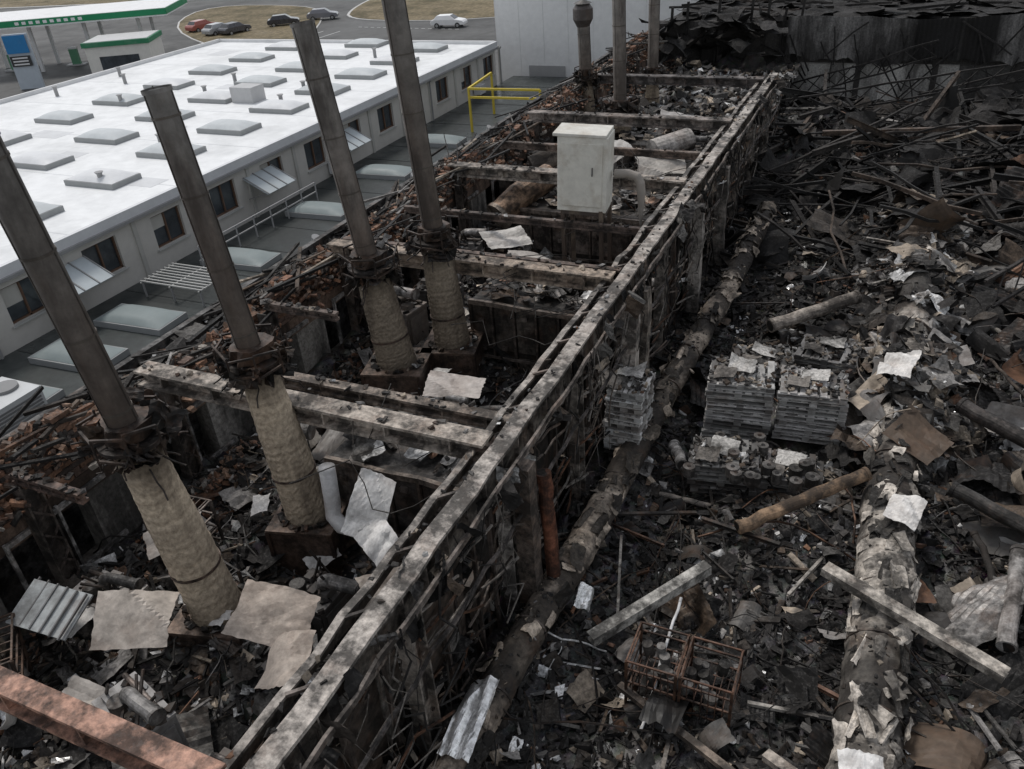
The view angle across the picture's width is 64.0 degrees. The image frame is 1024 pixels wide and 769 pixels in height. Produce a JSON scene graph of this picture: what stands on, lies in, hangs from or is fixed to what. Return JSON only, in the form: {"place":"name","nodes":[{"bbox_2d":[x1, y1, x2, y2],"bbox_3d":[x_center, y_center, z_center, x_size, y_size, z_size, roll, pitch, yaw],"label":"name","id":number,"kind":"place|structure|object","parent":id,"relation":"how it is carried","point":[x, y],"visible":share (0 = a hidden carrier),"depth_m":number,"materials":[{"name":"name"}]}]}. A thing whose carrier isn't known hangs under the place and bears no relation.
{"place":"outdoors","nodes":[
{"label":"outdoors","id":0,"kind":"place"},
{"bbox_2d":[0,0,498,98],"bbox_3d":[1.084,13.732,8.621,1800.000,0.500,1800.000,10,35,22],"label":"asphalt ground","id":1,"kind":"structure","parent":0,"point":[65,36],"depth_m":108.48,"materials":[{"name":"asphalt"}]},
{"bbox_2d":[1,33,45,89],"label":"price pylon sign","id":2,"kind":"object","parent":1,"relation":"on","point":[20,53],"visible":0.99,"depth_m":83.99,"materials":[{"name":"paint"}]},
{"bbox_2d":[0,0,186,71],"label":"gas station canopy","id":3,"kind":"object","parent":1,"relation":"on","point":[81,14],"visible":0.69,"depth_m":92.34,"materials":[{"name":"metal"}]},
{"bbox_2d":[80,30,164,73],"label":"station kiosk","id":4,"kind":"object","parent":1,"relation":"on","point":[106,52],"visible":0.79,"depth_m":85.58,"materials":[{"name":"paint"}]},
{"bbox_2d":[179,5,320,42],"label":"dry grass verge","id":5,"kind":"structure","parent":1,"relation":"on","point":[256,17],"depth_m":120.53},
{"bbox_2d":[0,76,567,400],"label":"flat annex roof","id":6,"kind":"structure","parent":1,"relation":"on","point":[284,235],"depth_m":37.94,"materials":[{"name":"concrete"}]},
{"bbox_2d":[0,377,47,437],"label":"air conditioning unit","id":7,"kind":"object","parent":6,"relation":"on","point":[15,395],"visible":0.52,"depth_m":24.40,"materials":[{"name":"paint"}]},
{"bbox_2d":[28,338,129,371],"bbox_3d":[-15.302,-1.115,28.873,3.200,0.490,1.500,8,34,20],"label":"roof skylight","id":8,"kind":"object","parent":6,"relation":"on","point":[54,354],"visible":0.44,"depth_m":28.63,"materials":[{"name":"glass"}]},
{"bbox_2d":[93,303,187,335],"bbox_3d":[-14.127,-2.591,31.076,3.200,0.490,1.500,8,34,20],"label":"roof skylight","id":9,"kind":"object","parent":6,"relation":"on","point":[156,321],"visible":1,"depth_m":30.68,"materials":[{"name":"glass"}]},
{"bbox_2d":[140,263,212,306],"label":"steel grating platform","id":10,"kind":"structure","parent":6,"relation":"on","point":[178,275],"depth_m":32.78,"materials":[{"name":"paint"}]},
{"bbox_2d":[199,247,281,271],"bbox_3d":[-11.778,-5.542,35.481,3.200,0.490,1.500,8,34,20],"label":"roof skylight","id":11,"kind":"object","parent":6,"relation":"on","point":[248,259],"visible":0.68,"depth_m":34.92,"materials":[{"name":"paint"}]},
{"bbox_2d":[285,201,345,220],"bbox_3d":[-9.347,-8.595,40.039,3.200,0.490,1.500,8,34,20],"label":"roof skylight","id":12,"kind":"object","parent":6,"relation":"on","point":[322,210],"visible":0.88,"depth_m":39.59,"materials":[{"name":"paint"}]},
{"bbox_2d":[0,58,647,648],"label":"brick factory wall","id":13,"kind":"structure","parent":1,"relation":"on","point":[110,508],"depth_m":15.39,"materials":[{"name":"brick"}]},
{"bbox_2d":[0,31,681,670],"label":"broken brick parapet","id":14,"kind":"structure","parent":13,"relation":"on","point":[308,293],"depth_m":15.37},
{"bbox_2d":[0,26,667,499],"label":"charred roof battens","id":15,"kind":"object","parent":14,"relation":"on","point":[132,378],"visible":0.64,"depth_m":16.62,"materials":[{"name":"wood"}]},
{"bbox_2d":[78,49,612,405],"bbox_3d":[-2.734,-5.269,23.089,2.198,0.834,42.535,10,35,22],"label":"roof edge debris","id":16,"kind":"object","parent":14,"relation":"on","point":[185,333],"visible":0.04,"depth_m":17.23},
{"bbox_2d":[572,0,601,111],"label":"chimney stack","id":17,"kind":"object","parent":14,"relation":"on","point":[582,14],"visible":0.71,"depth_m":29.35,"materials":[{"name":"metal"}]},
{"bbox_2d":[350,0,494,19],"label":"dry grass verge","id":18,"kind":"structure","parent":1,"relation":"on","point":[420,9],"depth_m":116.03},
{"bbox_2d":[7,134,1023,768],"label":"debris","id":19,"kind":"object","parent":1,"relation":"on","point":[677,568],"visible":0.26,"depth_m":12.08,"materials":[{"name":"wood"}]},
{"bbox_2d":[0,57,798,768],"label":"rubble debris","id":20,"kind":"object","parent":19,"relation":"on","point":[694,95],"visible":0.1,"depth_m":13.39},
{"bbox_2d":[0,54,801,768],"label":"ash rubble heap","id":21,"kind":"object","parent":19,"relation":"on","point":[754,62],"visible":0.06,"depth_m":14.57,"materials":[{"name":"black"}]},
{"bbox_2d":[0,612,33,720],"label":"burnt machine rack","id":22,"kind":"object","parent":21,"relation":"on","point":[17,665],"visible":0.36,"depth_m":10.97,"materials":[{"name":"metal"}]},
{"bbox_2d":[5,576,93,640],"bbox_3d":[-6.272,3.042,11.110,1.022,0.308,0.675,9,34,20],"label":"sheet","id":23,"kind":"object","parent":21,"relation":"on","point":[49,609],"depth_m":11.08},
{"bbox_2d":[70,565,148,620],"bbox_3d":[-5.760,3.122,11.883,1.278,1.181,0.716,10,35,22],"label":"burnt machine","id":24,"kind":"object","parent":21,"relation":"on","point":[94,581],"visible":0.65,"depth_m":11.61,"materials":[{"name":"metal"}]},
{"bbox_2d":[0,132,245,649],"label":"chimney stack","id":25,"kind":"object","parent":21,"relation":"on","point":[128,437],"visible":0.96,"depth_m":9.61,"materials":[{"name":"concrete"}]},
{"bbox_2d":[89,590,178,650],"bbox_3d":[-5.009,3.023,10.829,1.001,0.558,0.797,-6,32,-2],"label":"sheet panel","id":26,"kind":"object","parent":21,"relation":"on","point":[127,619],"visible":1,"depth_m":10.74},
{"bbox_2d":[91,669,187,745],"bbox_3d":[-4.508,4.135,10.031,1.185,1.564,0.687,21,40,35],"label":"burnt machine","id":27,"kind":"object","parent":21,"relation":"on","point":[134,697],"visible":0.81,"depth_m":9.81,"materials":[{"name":"metal"}]},
{"bbox_2d":[140,84,348,576],"bbox_3d":[-3.643,-0.328,11.834,1.544,7.654,1.260,2,33,10],"label":"chimney stack","id":28,"kind":"object","parent":21,"relation":"on","point":[255,365],"visible":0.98,"depth_m":11.75,"materials":[{"name":"concrete"}]},
{"bbox_2d":[289,550,359,639],"bbox_3d":[-2.761,3.343,12.507,1.248,1.448,0.819,10,35,22],"label":"burnt machine","id":29,"kind":"object","parent":21,"relation":"on","point":[335,592],"visible":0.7,"depth_m":12.31,"materials":[{"name":"metal"}]},
{"bbox_2d":[2,53,647,590],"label":"wall frame columns","id":30,"kind":"structure","parent":21,"relation":"on","point":[44,527],"depth_m":14.24,"materials":[{"name":"paint"}]},
{"bbox_2d":[8,466,89,504],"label":"cross beam","id":31,"kind":"structure","parent":30,"relation":"on","point":[45,485],"depth_m":11.30,"materials":[{"name":"paint"}]},
{"bbox_2d":[290,19,431,405],"bbox_3d":[-2.687,-2.781,15.380,1.600,7.510,1.394,2,33,10],"label":"chimney stack","id":32,"kind":"object","parent":21,"relation":"on","point":[399,362],"visible":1,"depth_m":15.43,"materials":[{"name":"metal"}]},
{"bbox_2d":[341,468,395,536],"bbox_3d":[-2.023,1.785,11.787,0.785,0.960,0.619,10,35,22],"label":"sheet panel","id":33,"kind":"object","parent":21,"relation":"on","point":[360,512],"visible":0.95,"depth_m":11.82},
{"bbox_2d":[318,462,369,536],"bbox_3d":[-2.423,1.753,11.884,0.899,1.070,0.388,19,39,32],"label":"ventilation duct","id":34,"kind":"object","parent":33,"relation":"attached to","point":[335,518],"visible":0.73,"depth_m":11.96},
{"bbox_2d":[354,518,397,566],"bbox_3d":[-1.877,2.278,11.693,0.503,0.453,0.609,-26,38,-30],"label":"sheet panel","id":35,"kind":"object","parent":33,"relation":"attached to","point":[377,539],"visible":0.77,"depth_m":11.66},
{"bbox_2d":[392,282,429,344],"bbox_3d":[-2.595,-1.640,18.564,1.179,1.526,0.750,16,37,29],"label":"burnt machine","id":36,"kind":"object","parent":21,"relation":"on","point":[414,311],"visible":0.46,"depth_m":18.24,"materials":[{"name":"metal"}]},
{"bbox_2d":[381,0,484,377],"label":"chimney stack","id":37,"kind":"object","parent":21,"relation":"on","point":[436,243],"visible":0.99,"depth_m":15.84,"materials":[{"name":"metal"}]},
{"bbox_2d":[463,578,467,596],"bbox_3d":[-1.226,3.282,12.310,1.286,1.555,0.746,10,35,22],"label":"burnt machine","id":38,"kind":"object","parent":21,"relation":"on","point":[464,580],"visible":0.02,"depth_m":11.79,"materials":[{"name":"metal"}]},
{"bbox_2d":[601,0,639,132],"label":"chimney stack","id":39,"kind":"object","parent":21,"relation":"on","point":[620,101],"visible":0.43,"depth_m":25.41,"materials":[{"name":"metal"}]},
{"bbox_2d":[640,0,666,103],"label":"chimney stack","id":40,"kind":"object","parent":21,"relation":"on","point":[653,66],"visible":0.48,"depth_m":30.64,"materials":[{"name":"metal"}]},
{"bbox_2d":[324,388,513,562],"bbox_3d":[-1.216,1.742,13.683,3.234,2.700,2.226,10,35,22],"label":"oven body","id":41,"kind":"object","parent":19,"relation":"on","point":[421,478],"visible":0.16,"depth_m":12.83,"materials":[{"name":"metal"}]},
{"bbox_2d":[422,370,485,398],"bbox_3d":[-0.941,0.011,13.276,0.973,0.204,0.505,4,33,13],"label":"sheet panel","id":42,"kind":"object","parent":41,"relation":"on","point":[440,384],"visible":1,"depth_m":13.26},
{"bbox_2d":[222,73,781,768],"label":"steel girder","id":43,"kind":"object","parent":19,"relation":"on","point":[296,725],"visible":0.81,"depth_m":10.07,"materials":[{"name":"paint"}]},
{"bbox_2d":[0,666,226,768],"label":"cross beam","id":44,"kind":"structure","parent":43,"relation":"attached to","point":[124,743],"depth_m":7.59,"materials":[{"name":"paint"}]},
{"bbox_2d":[133,361,492,461],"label":"cross beam","id":45,"kind":"structure","parent":43,"relation":"attached to","point":[441,436],"depth_m":12.09,"materials":[{"name":"paint"}]},
{"bbox_2d":[281,372,511,430],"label":"cross beam","id":46,"kind":"structure","parent":43,"relation":"attached to","point":[468,414],"depth_m":12.56,"materials":[{"name":"paint"}]},
{"bbox_2d":[326,239,615,292],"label":"cross beam","id":47,"kind":"structure","parent":43,"relation":"attached to","point":[581,277],"depth_m":16.14,"materials":[{"name":"paint"}]},
{"bbox_2d":[403,204,652,236],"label":"cross beam","id":48,"kind":"structure","parent":43,"relation":"attached to","point":[612,227],"depth_m":18.61,"materials":[{"name":"paint"}]},
{"bbox_2d":[447,160,686,192],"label":"cross beam","id":49,"kind":"structure","parent":43,"relation":"attached to","point":[653,183],"depth_m":21.12,"materials":[{"name":"paint"}]},
{"bbox_2d":[498,139,709,160],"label":"cross beam","id":50,"kind":"structure","parent":43,"relation":"attached to","point":[636,151],"depth_m":22.60,"materials":[{"name":"paint"}]},
{"bbox_2d":[527,109,732,130],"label":"cross beam","id":51,"kind":"structure","parent":43,"relation":"attached to","point":[696,122],"depth_m":24.97,"materials":[{"name":"paint"}]},
{"bbox_2d":[598,71,763,87],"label":"cross beam","id":52,"kind":"structure","parent":43,"relation":"attached to","point":[710,80],"depth_m":28.91,"materials":[{"name":"paint"}]},
{"bbox_2d":[225,73,786,768],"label":"hanging wreckage","id":53,"kind":"object","parent":19,"relation":"on","point":[509,495],"visible":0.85,"depth_m":11.92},
{"bbox_2d":[468,278,614,386],"bbox_3d":[0.936,-1.156,17.923,3.296,2.812,2.238,10,35,22],"label":"oven body","id":54,"kind":"object","parent":19,"relation":"on","point":[491,308],"visible":0.22,"depth_m":17.16,"materials":[{"name":"metal"}]},
{"bbox_2d":[102,166,1023,768],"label":"corrugated roof sheet","id":55,"kind":"object","parent":19,"relation":"on","point":[974,612],"visible":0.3,"depth_m":12.10,"materials":[{"name":"metal"}]},
{"bbox_2d":[515,186,677,265],"bbox_3d":[2.416,-3.930,22.239,4.707,2.722,2.214,10,35,22],"label":"oven body","id":56,"kind":"object","parent":19,"relation":"on","point":[550,238],"visible":0.33,"depth_m":21.48,"materials":[{"name":"metal"}]},
{"bbox_2d":[487,164,556,228],"bbox_3d":[0.300,-5.039,22.026,2.152,1.335,0.800,-26,38,-31],"label":"fallen duct","id":57,"kind":"object","parent":56,"relation":"on","point":[514,198],"visible":0.69,"depth_m":21.64,"materials":[{"name":"metal"}]},
{"bbox_2d":[553,123,645,265],"bbox_3d":[1.998,-4.098,18.323,1.936,3.218,0.886,6,34,16],"label":"ventilation cabinet","id":58,"kind":"object","parent":56,"relation":"on","point":[585,157],"visible":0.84,"depth_m":17.84,"materials":[{"name":"metal"}]},
{"bbox_2d":[614,127,724,165],"bbox_3d":[4.558,-6.979,26.190,4.611,2.597,2.279,10,35,22],"label":"oven body","id":59,"kind":"object","parent":19,"relation":"on","point":[633,136],"visible":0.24,"depth_m":25.66,"materials":[{"name":"metal"}]},
{"bbox_2d":[701,516,780,547],"bbox_3d":[3.766,2.437,13.559,1.362,0.155,0.065,19,39,32],"label":"steel channel","id":60,"kind":"object","parent":19,"relation":"on","point":[750,535],"visible":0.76,"depth_m":13.52,"materials":[{"name":"paint"}]},
{"bbox_2d":[734,467,871,534],"bbox_3d":[4.838,1.923,13.589,2.457,0.635,0.260,-13,33,-13],"label":"fallen pipe","id":61,"kind":"object","parent":60,"relation":"on","point":[757,519],"visible":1,"depth_m":13.49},
{"bbox_2d":[462,115,774,683],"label":"factory floor slab","id":62,"kind":"structure","parent":1,"relation":"on","point":[474,654],"depth_m":12.96,"materials":[{"name":"paint"}]},
{"bbox_2d":[0,77,1023,768],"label":"torn sheet metal","id":63,"kind":"object","parent":62,"relation":"on","point":[946,311],"visible":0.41,"depth_m":15.21,"materials":[{"name":"metal"}]},
{"bbox_2d":[254,629,315,688],"bbox_3d":[-2.809,3.406,10.135,0.656,0.412,0.769,6,34,17],"label":"sheet panel","id":64,"kind":"object","parent":63,"relation":"on","point":[289,653],"visible":0.91,"depth_m":10.13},
{"bbox_2d":[221,579,320,646],"bbox_3d":[-3.093,3.039,10.633,1.014,0.543,0.831,0,32,8],"label":"sheet panel","id":65,"kind":"object","parent":64,"relation":"on","point":[266,613],"visible":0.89,"depth_m":10.64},
{"bbox_2d":[598,361,655,449],"bbox_3d":[2.187,0.356,15.545,0.903,1.610,0.988,10,35,22],"label":"pallet stack","id":66,"kind":"object","parent":63,"relation":"on","point":[633,393],"visible":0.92,"depth_m":15.22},
{"bbox_2d":[766,290,861,332],"bbox_3d":[7.039,-1.708,19.074,2.380,0.543,0.330,-14,33,-14],"label":"fallen pipe","id":67,"kind":"object","parent":63,"relation":"on","point":[774,324],"visible":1,"depth_m":18.95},
{"bbox_2d":[995,544,1023,652],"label":"fallen pipe","id":68,"kind":"object","parent":63,"relation":"on","point":[1008,624],"visible":0.99,"depth_m":11.38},
{"bbox_2d":[504,189,1023,768],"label":"buckled cladding sheet","id":69,"kind":"object","parent":62,"relation":"on","point":[936,745],"visible":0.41,"depth_m":13.62,"materials":[{"name":"metal"}]},
{"bbox_2d":[947,482,1023,535],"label":"fallen pipe","id":70,"kind":"object","parent":69,"relation":"on","point":[989,508],"visible":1,"depth_m":12.89,"materials":[{"name":"metal"}]},
{"bbox_2d":[955,397,1023,447],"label":"fallen pipe","id":71,"kind":"object","parent":69,"relation":"on","point":[994,423],"visible":1,"depth_m":14.44,"materials":[{"name":"metal"}]},
{"bbox_2d":[659,17,1023,114],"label":"wall","id":72,"kind":"structure","parent":1,"relation":"on","point":[821,65],"depth_m":35.71,"materials":[{"name":"concrete"}]},
{"bbox_2d":[639,0,1023,102],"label":"charred roof remains","id":73,"kind":"object","parent":72,"relation":"on","point":[736,37],"visible":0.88,"depth_m":35.98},
{"bbox_2d":[665,0,1023,19],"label":"burnt flat roof","id":74,"kind":"structure","parent":72,"relation":"on","point":[925,9],"depth_m":36.00,"materials":[{"name":"black"}]},
{"bbox_2d":[785,13,1023,66],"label":"corrugated cladding","id":75,"kind":"structure","parent":72,"relation":"attached to","point":[809,33],"depth_m":33.99,"materials":[{"name":"paint"}]},
{"bbox_2d":[0,45,500,358],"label":"walls","id":76,"kind":"structure","parent":0,"point":[141,256],"depth_m":38.83,"materials":[{"name":"paint"}]},
{"bbox_2d":[65,255,114,294],"bbox_3d":[-16.432,-3.905,31.029,1.395,1.107,2.200,10,35,22],"label":"glazed window canopy","id":77,"kind":"object","parent":76,"relation":"attached to","point":[85,273],"visible":0.56,"depth_m":31.22,"materials":[{"name":"glass"}]},
{"bbox_2d":[0,55,495,328],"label":"window frames and blinds","id":78,"kind":"structure","parent":76,"relation":"attached to","point":[12,294],"depth_m":35.61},
{"bbox_2d":[7,56,490,320],"bbox_3d":[-15.035,-6.867,35.541,0.020,1.400,66.500,10,35,22],"label":"window glass","id":79,"kind":"object","parent":78,"relation":"in","point":[18,310],"visible":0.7,"depth_m":35.93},
{"bbox_2d":[0,39,497,278],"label":"roof","id":80,"kind":"structure","parent":76,"relation":"on","point":[87,213],"depth_m":46.63,"materials":[{"name":"paint"}]},
{"bbox_2d":[63,168,141,189],"bbox_3d":[-18.604,-9.437,37.171,3.000,0.490,1.700,10,35,22],"label":"roof skylight","id":81,"kind":"object","parent":80,"relation":"on","point":[111,179],"visible":0.95,"depth_m":36.70},
{"bbox_2d":[51,47,376,177],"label":"roof vents","id":82,"kind":"object","parent":80,"relation":"on","point":[249,93],"visible":0.66,"depth_m":49.13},
{"bbox_2d":[0,46,501,358],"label":"gutter and downpipes","id":83,"kind":"object","parent":76,"relation":"attached to","point":[124,223],"visible":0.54,"depth_m":38.91,"materials":[{"name":"metal"}]},
{"bbox_2d":[0,52,610,612],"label":"burnt eaves canopy","id":84,"kind":"object","parent":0,"point":[30,558],"depth_m":16.37,"materials":[{"name":"metal"}]},
{"bbox_2d":[323,93,777,768],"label":"wall","id":85,"kind":"structure","parent":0,"point":[481,603],"depth_m":11.38,"materials":[{"name":"concrete"}]},
{"bbox_2d":[493,0,698,82],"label":"white warehouse","id":86,"kind":"structure","parent":0,"point":[537,38],"depth_m":62.25,"materials":[{"name":"paint"}]},
{"bbox_2d":[416,98,1023,768],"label":"charred rubble ground","id":87,"kind":"structure","parent":0,"point":[688,760],"depth_m":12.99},
{"bbox_2d":[0,91,1023,768],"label":"charred timber debris","id":88,"kind":"object","parent":87,"relation":"on","point":[770,619],"visible":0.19,"depth_m":13.13,"materials":[{"name":"wood"}]},
{"bbox_2d":[527,128,695,167],"bbox_3d":[2.844,-6.662,23.689,4.857,1.115,1.238,-1,32,6],"label":"fallen tank","id":89,"kind":"object","parent":88,"relation":"on","point":[684,139],"visible":0.5,"depth_m":23.27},
{"bbox_2d":[536,468,560,577],"bbox_3d":[0.584,2.409,12.407,0.254,2.541,0.557,-12,33,-12],"label":"rusted column pipe","id":90,"kind":"object","parent":87,"relation":"on","point":[548,516],"visible":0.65,"depth_m":12.12,"materials":[{"name":"metal"}]},
{"bbox_2d":[398,97,770,760],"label":"girder columns","id":91,"kind":"structure","parent":87,"relation":"on","point":[426,706],"depth_m":12.58,"materials":[{"name":"metal"}]},
{"bbox_2d":[427,201,776,768],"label":"insulated pipe","id":92,"kind":"object","parent":87,"relation":"on","point":[508,661],"visible":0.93,"depth_m":13.75,"materials":[{"name":"metal"}]},
{"bbox_2d":[437,675,499,762],"bbox_3d":[-0.533,4.292,10.532,0.433,0.294,1.236,6,34,17],"label":"torn foil sheet","id":93,"kind":"object","parent":92,"relation":"on","point":[463,730],"visible":0.98,"depth_m":10.40,"materials":[{"name":"metal"}]},
{"bbox_2d":[509,165,730,603],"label":"concrete columns","id":94,"kind":"structure","parent":87,"relation":"on","point":[528,543],"depth_m":15.48,"materials":[{"name":"paint"}]},
{"bbox_2d":[624,621,744,727],"bbox_3d":[2.306,3.973,11.043,1.415,0.961,0.735,10,35,22],"label":"wire cage cart","id":95,"kind":"object","parent":87,"relation":"on","point":[684,681],"visible":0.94,"depth_m":10.88,"materials":[{"name":"metal"}]},
{"bbox_2d":[687,434,760,496],"bbox_3d":[3.927,1.423,15.209,1.279,0.832,0.994,4,33,13],"label":"pallet stack","id":96,"kind":"object","parent":87,"relation":"on","point":[706,453],"visible":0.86,"depth_m":14.96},
{"bbox_2d":[439,107,1023,768],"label":"twisted rebar","id":97,"kind":"object","parent":87,"relation":"on","point":[931,681],"visible":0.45,"depth_m":13.24,"materials":[{"name":"metal"}]},
{"bbox_2d":[587,560,711,646],"bbox_3d":[2.025,3.172,11.939,2.166,0.369,0.170,-20,35,-24],"label":"steel channel","id":98,"kind":"object","parent":97,"relation":"on","point":[616,623],"visible":1,"depth_m":11.86,"materials":[{"name":"paint"}]},
{"bbox_2d":[617,681,734,768],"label":"steel channel","id":99,"kind":"object","parent":97,"relation":"on","point":[699,747],"visible":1,"depth_m":10.35,"materials":[{"name":"paint"}]},
{"bbox_2d":[701,352,776,440],"bbox_3d":[4.510,0.176,16.278,1.339,1.527,1.089,6,34,16],"label":"pallet stack","id":100,"kind":"object","parent":87,"relation":"on","point":[739,392],"visible":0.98,"depth_m":15.94,"materials":[{"name":"wood"}]},
{"bbox_2d":[732,341,796,390],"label":"pallet stack","id":101,"kind":"object","parent":87,"relation":"on","point":[780,355],"visible":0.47,"depth_m":17.76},
{"bbox_2d":[756,448,823,495],"bbox_3d":[5.042,1.604,14.945,1.239,0.656,1.022,7,34,17],"label":"pallet stack","id":102,"kind":"object","parent":87,"relation":"on","point":[783,459],"visible":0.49,"depth_m":14.87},
{"bbox_2d":[682,431,819,492],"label":"burnt cans","id":103,"kind":"object","parent":102,"relation":"on","point":[796,471],"visible":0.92,"depth_m":14.54,"materials":[{"name":"metal"}]},
{"bbox_2d":[772,364,852,445],"bbox_3d":[5.873,0.350,15.996,1.347,1.249,1.075,7,34,18],"label":"pallet stack","id":104,"kind":"object","parent":87,"relation":"on","point":[812,405],"visible":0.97,"depth_m":15.67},
{"bbox_2d":[793,332,864,380],"bbox_3d":[6.771,-0.496,17.517,1.312,0.945,1.084,14,37,27],"label":"pallet stack","id":105,"kind":"object","parent":87,"relation":"on","point":[831,352],"visible":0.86,"depth_m":17.25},
{"bbox_2d":[704,69,1023,268],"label":"collapsed roof beams","id":106,"kind":"structure","parent":87,"relation":"on","point":[979,193],"depth_m":25.40,"materials":[{"name":"wood"}]},
{"bbox_2d":[825,236,936,768],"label":"insulated pipe","id":107,"kind":"object","parent":87,"relation":"on","point":[875,695],"visible":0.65,"depth_m":11.67,"materials":[{"name":"fabric"}]},
{"bbox_2d":[883,494,927,530],"bbox_3d":[6.173,1.949,12.890,0.528,0.185,0.820,18,39,32],"label":"torn foil sheet","id":108,"kind":"object","parent":107,"relation":"on","point":[907,510],"visible":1,"depth_m":12.82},
{"bbox_2d":[820,562,1010,683],"bbox_3d":[5.381,3.167,11.101,0.200,0.280,2.516,-29,39,-33],"label":"steel channel","id":109,"kind":"object","parent":107,"relation":"on","point":[966,652],"visible":1,"depth_m":10.97,"materials":[{"name":"paint"}]},
{"bbox_2d":[776,64,1007,115],"bbox_3d":[14.295,-11.113,31.268,8.537,1.766,0.226,0,32,7],"label":"collapsed roof truss","id":110,"kind":"object","parent":87,"relation":"on","point":[914,79],"visible":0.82,"depth_m":31.05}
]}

